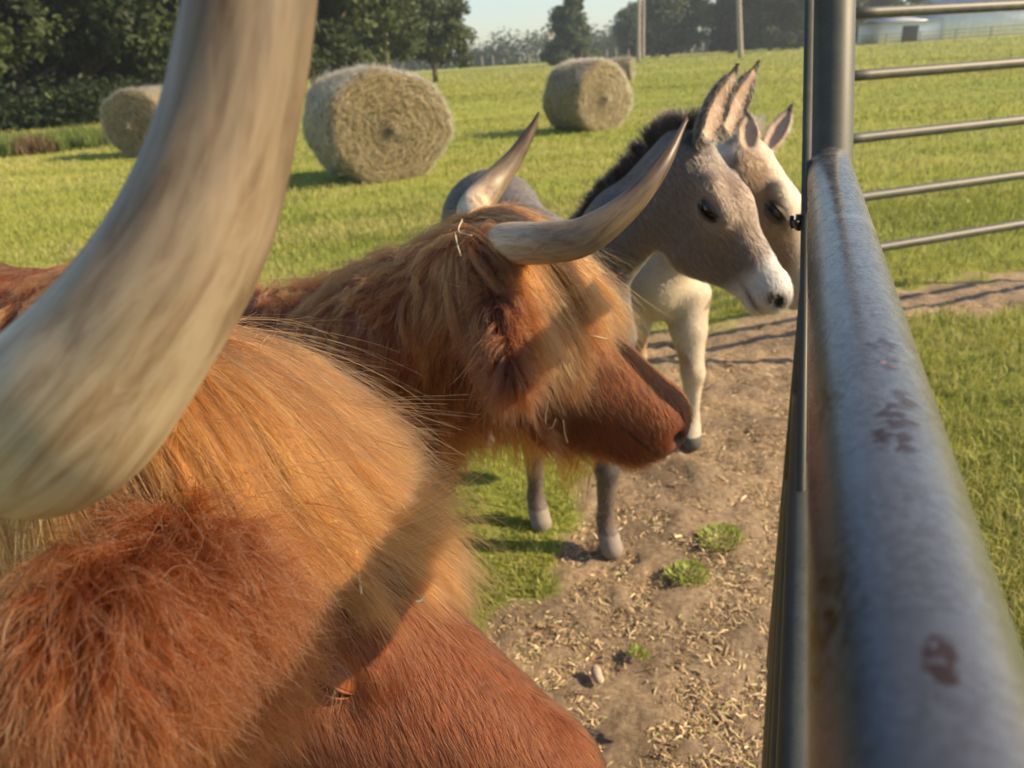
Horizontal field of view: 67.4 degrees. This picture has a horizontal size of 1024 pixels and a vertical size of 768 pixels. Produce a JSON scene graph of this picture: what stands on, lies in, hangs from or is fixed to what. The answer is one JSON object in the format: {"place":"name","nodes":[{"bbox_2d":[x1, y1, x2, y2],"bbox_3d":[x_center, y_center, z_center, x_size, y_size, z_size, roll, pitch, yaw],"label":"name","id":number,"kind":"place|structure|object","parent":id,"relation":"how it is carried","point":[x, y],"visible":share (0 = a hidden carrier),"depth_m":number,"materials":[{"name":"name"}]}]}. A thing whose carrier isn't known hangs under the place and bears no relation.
{"place":"outdoors","nodes":[
{"label":"outdoors","id":0,"kind":"place"},
{"bbox_2d":[35,0,910,88],"label":"sky","id":1,"kind":"structure","parent":0,"point":[486,16],"materials":[{"name":"white"}]},
{"bbox_2d":[0,35,1023,767],"bbox_3d":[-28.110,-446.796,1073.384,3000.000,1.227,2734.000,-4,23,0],"label":"ground","id":2,"kind":"structure","parent":0,"point":[632,707],"depth_m":2.90,"materials":[{"name":"brown soil"}]},
{"bbox_2d":[0,70,49,97],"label":"grove tree","id":3,"kind":"object","parent":2,"relation":"on","point":[14,91],"visible":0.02,"depth_m":41.34,"materials":[{"name":"green plant"}]},
{"bbox_2d":[0,5,72,85],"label":"grove tree","id":4,"kind":"object","parent":2,"relation":"on","point":[30,37],"visible":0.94,"depth_m":32.50,"materials":[{"name":"green plant"}]},
{"bbox_2d":[0,0,102,126],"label":"grove tree","id":5,"kind":"object","parent":2,"relation":"on","point":[17,11],"visible":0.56,"depth_m":34.02,"materials":[{"name":"green plant"}]},
{"bbox_2d":[0,120,111,157],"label":"tall weeds","id":6,"kind":"object","parent":2,"relation":"on","point":[22,144],"visible":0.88,"depth_m":19.96,"materials":[{"name":"green plant"}]},
{"bbox_2d":[1,46,138,95],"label":"grove tree","id":7,"kind":"object","parent":2,"relation":"on","point":[24,72],"visible":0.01,"depth_m":41.79,"materials":[{"name":"green plant"}]},
{"bbox_2d":[0,73,156,133],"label":"undergrowth","id":8,"kind":"object","parent":2,"relation":"on","point":[78,102],"visible":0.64,"depth_m":30.75,"materials":[{"name":"green plant"}]},
{"bbox_2d":[0,0,180,119],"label":"grove tree","id":9,"kind":"object","parent":2,"relation":"on","point":[112,27],"visible":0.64,"depth_m":34.44,"materials":[{"name":"green plant"}]},
{"bbox_2d":[50,0,179,82],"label":"grove tree","id":10,"kind":"object","parent":2,"relation":"on","point":[158,37],"visible":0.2,"depth_m":36.10,"materials":[{"name":"green plant"}]},
{"bbox_2d":[99,81,162,157],"bbox_3d":[-8.106,-5.879,17.206,1.738,1.428,1.593,-4,23,0],"label":"hay bale","id":11,"kind":"object","parent":2,"relation":"on","point":[126,115],"visible":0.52,"depth_m":16.57},
{"bbox_2d":[0,0,607,767],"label":"highland cow","id":12,"kind":"object","parent":2,"relation":"on","point":[190,468],"visible":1,"depth_m":0.40},
{"bbox_2d":[355,550,362,594],"bbox_3d":[-0.115,0.140,0.574,0.008,0.018,0.033,-4,23,0],"label":"hay straw","id":13,"kind":"object","parent":12,"relation":"on","point":[359,581],"visible":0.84,"depth_m":0.57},
{"bbox_2d":[309,0,362,77],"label":"grove tree","id":14,"kind":"object","parent":2,"relation":"on","point":[324,32],"visible":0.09,"depth_m":43.42,"materials":[{"name":"green plant"}]},
{"bbox_2d":[309,0,370,85],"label":"tree","id":15,"kind":"object","parent":2,"relation":"on","point":[329,8],"visible":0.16,"depth_m":46.27,"materials":[{"name":"green plant"}]},
{"bbox_2d":[0,112,694,523],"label":"highland cow","id":16,"kind":"object","parent":2,"relation":"on","point":[506,316],"visible":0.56,"depth_m":1.35},
{"bbox_2d":[458,219,471,235],"bbox_3d":[-0.081,-0.256,1.259,0.016,0.012,0.090,-8,23,-10],"label":"hay straw","id":17,"kind":"object","parent":16,"relation":"on","point":[461,232],"visible":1,"depth_m":1.25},
{"bbox_2d":[308,0,406,79],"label":"tree","id":18,"kind":"object","parent":2,"relation":"on","point":[375,48],"visible":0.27,"depth_m":48.70,"materials":[{"name":"green plant"}]},
{"bbox_2d":[301,56,457,184],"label":"hay bale","id":19,"kind":"object","parent":2,"relation":"on","point":[370,123],"visible":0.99,"depth_m":10.40},
{"bbox_2d":[331,0,429,67],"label":"tree","id":20,"kind":"object","parent":2,"relation":"on","point":[406,44],"visible":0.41,"depth_m":52.51,"materials":[{"name":"green plant"}]},
{"bbox_2d":[404,0,476,82],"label":"tree","id":21,"kind":"object","parent":2,"relation":"on","point":[449,33],"visible":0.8,"depth_m":65.72,"materials":[{"name":"green plant"}]},
{"bbox_2d":[47,20,856,93],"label":"woodland","id":22,"kind":"object","parent":2,"relation":"on","point":[500,53],"visible":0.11,"depth_m":204.07,"materials":[{"name":"green plant"}]},
{"bbox_2d":[542,32,554,63],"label":"utility pole","id":23,"kind":"object","parent":2,"relation":"on","point":[548,36],"visible":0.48,"depth_m":136.42,"materials":[{"name":"grey wood"}]},
{"bbox_2d":[536,0,601,65],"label":"conical tree","id":24,"kind":"object","parent":2,"relation":"on","point":[570,28],"visible":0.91,"depth_m":108.98,"materials":[{"name":"green plant"}]},
{"bbox_2d":[541,53,635,132],"bbox_3d":[1.568,-6.017,16.004,1.487,1.391,1.497,-18,26,-30],"label":"hay bale","id":25,"kind":"object","parent":2,"relation":"on","point":[588,93],"visible":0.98,"depth_m":15.53},
{"bbox_2d":[590,665,603,683],"bbox_3d":[0.214,0.734,1.943,0.028,0.026,0.060,-7,23,-7],"label":"stone","id":26,"kind":"object","parent":2,"relation":"on","point":[596,675],"visible":1,"depth_m":1.93,"materials":[{"name":"beige stone"}]},
{"bbox_2d":[441,59,794,559],"bbox_3d":[0.165,-0.272,2.558,0.569,1.434,1.668,-15,25,-26],"label":"donkey","id":27,"kind":"object","parent":2,"relation":"on","point":[697,218],"visible":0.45,"depth_m":1.91,"materials":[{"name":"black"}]},
{"bbox_2d":[610,56,635,80],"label":"hay bale","id":28,"kind":"object","parent":2,"relation":"on","point":[627,64],"visible":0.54,"depth_m":44.44},
{"bbox_2d":[609,1,655,58],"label":"tree","id":29,"kind":"object","parent":2,"relation":"on","point":[627,15],"visible":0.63,"depth_m":142.85,"materials":[{"name":"green plant"}]},
{"bbox_2d":[624,642,651,660],"bbox_3d":[0.326,0.697,2.005,0.059,0.029,0.071,-13,25,-22],"label":"ground weed","id":30,"kind":"object","parent":2,"relation":"on","point":[636,649],"visible":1,"depth_m":2.01,"materials":[{"name":"green plant"}]},
{"bbox_2d":[637,0,640,61],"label":"utility pole","id":31,"kind":"object","parent":2,"relation":"on","point":[638,30],"visible":0.89,"depth_m":100.49,"materials":[{"name":"grey wood"}]},
{"bbox_2d":[641,0,644,58],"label":"utility pole","id":32,"kind":"object","parent":2,"relation":"on","point":[643,30],"visible":0.89,"depth_m":112.95,"materials":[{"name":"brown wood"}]},
{"bbox_2d":[628,0,714,57],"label":"tree","id":33,"kind":"object","parent":2,"relation":"on","point":[660,20],"visible":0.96,"depth_m":123.02,"materials":[{"name":"green plant"}]},
{"bbox_2d":[662,558,710,586],"bbox_3d":[0.516,0.555,2.274,0.142,0.034,0.154,-4,23,0],"label":"ground weed","id":34,"kind":"object","parent":2,"relation":"on","point":[685,564],"visible":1,"depth_m":2.28,"materials":[{"name":"green plant"}]},
{"bbox_2d":[630,102,800,451],"bbox_3d":[0.677,-0.546,3.318,0.649,1.299,1.884,-4,23,0],"label":"donkey","id":35,"kind":"object","parent":2,"relation":"on","point":[659,282],"visible":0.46,"depth_m":2.78,"materials":[{"name":"white"}]},
{"bbox_2d":[695,521,747,552],"bbox_3d":[0.669,0.484,2.446,0.177,0.032,0.174,-4,23,0],"label":"ground weed","id":36,"kind":"object","parent":2,"relation":"on","point":[734,530],"visible":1,"depth_m":2.46,"materials":[{"name":"green plant"}]},
{"bbox_2d":[706,0,758,52],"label":"tree","id":37,"kind":"object","parent":2,"relation":"on","point":[717,12],"visible":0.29,"depth_m":130.07,"materials":[{"name":"green plant"}]},
{"bbox_2d":[736,0,742,57],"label":"utility pole","id":38,"kind":"object","parent":2,"relation":"on","point":[739,30],"visible":0.86,"depth_m":85.70,"materials":[{"name":"grey wood"}]},
{"bbox_2d":[481,274,1023,767],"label":"straw litter","id":39,"kind":"object","parent":2,"relation":"on","point":[685,728],"visible":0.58,"depth_m":2.11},
{"bbox_2d":[716,0,803,50],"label":"tree","id":40,"kind":"object","parent":2,"relation":"on","point":[769,24],"visible":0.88,"depth_m":119.95,"materials":[{"name":"green plant"}]},
{"bbox_2d":[775,0,869,48],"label":"tree","id":41,"kind":"object","parent":2,"relation":"on","point":[858,5],"visible":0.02,"depth_m":124.48,"materials":[{"name":"green plant"}]},
{"bbox_2d":[796,0,855,490],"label":"gate post","id":42,"kind":"object","parent":2,"relation":"on","point":[828,72],"visible":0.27,"depth_m":1.11,"materials":[{"name":"metal"}]},
{"bbox_2d":[789,214,802,230],"bbox_3d":[0.407,-0.231,1.097,0.034,0.023,0.016,-13,24,-21],"label":"gate latch","id":43,"kind":"object","parent":42,"relation":"attached to","point":[795,223],"visible":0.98,"depth_m":1.09,"materials":[{"name":"black metal"}]},
{"bbox_2d":[761,147,1023,767],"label":"pasture gate","id":44,"kind":"structure","parent":42,"relation":"attached to","point":[893,640],"depth_m":0.26,"materials":[{"name":"silver metal"}]},
{"bbox_2d":[855,0,924,41],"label":"field tree","id":45,"kind":"object","parent":2,"relation":"on","point":[884,2],"visible":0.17,"depth_m":140.78,"materials":[{"name":"green plant"}]},
{"bbox_2d":[855,25,1019,45],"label":"pipe fence","id":46,"kind":"object","parent":2,"relation":"on","point":[955,33],"visible":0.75,"depth_m":97.23,"materials":[{"name":"metal"}]},
{"bbox_2d":[853,0,1023,251],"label":"corral panel","id":47,"kind":"object","parent":2,"relation":"on","point":[922,10],"visible":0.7,"depth_m":3.52,"materials":[{"name":"silver metal"}]},
{"bbox_2d":[857,0,1023,44],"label":"farm shed","id":48,"kind":"structure","parent":2,"relation":"on","point":[935,24],"depth_m":124.64,"materials":[{"name":"white metal"}]},
{"bbox_2d":[901,25,918,41],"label":"door","id":49,"kind":"structure","parent":48,"relation":"in","point":[907,30],"depth_m":125.00,"materials":[{"name":"grey metal"}]},
{"bbox_2d":[0,35,1023,649],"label":"grass","id":50,"kind":"structure","parent":0,"point":[382,217],"depth_m":8.45,"materials":[{"name":"green plant"}]}
]}

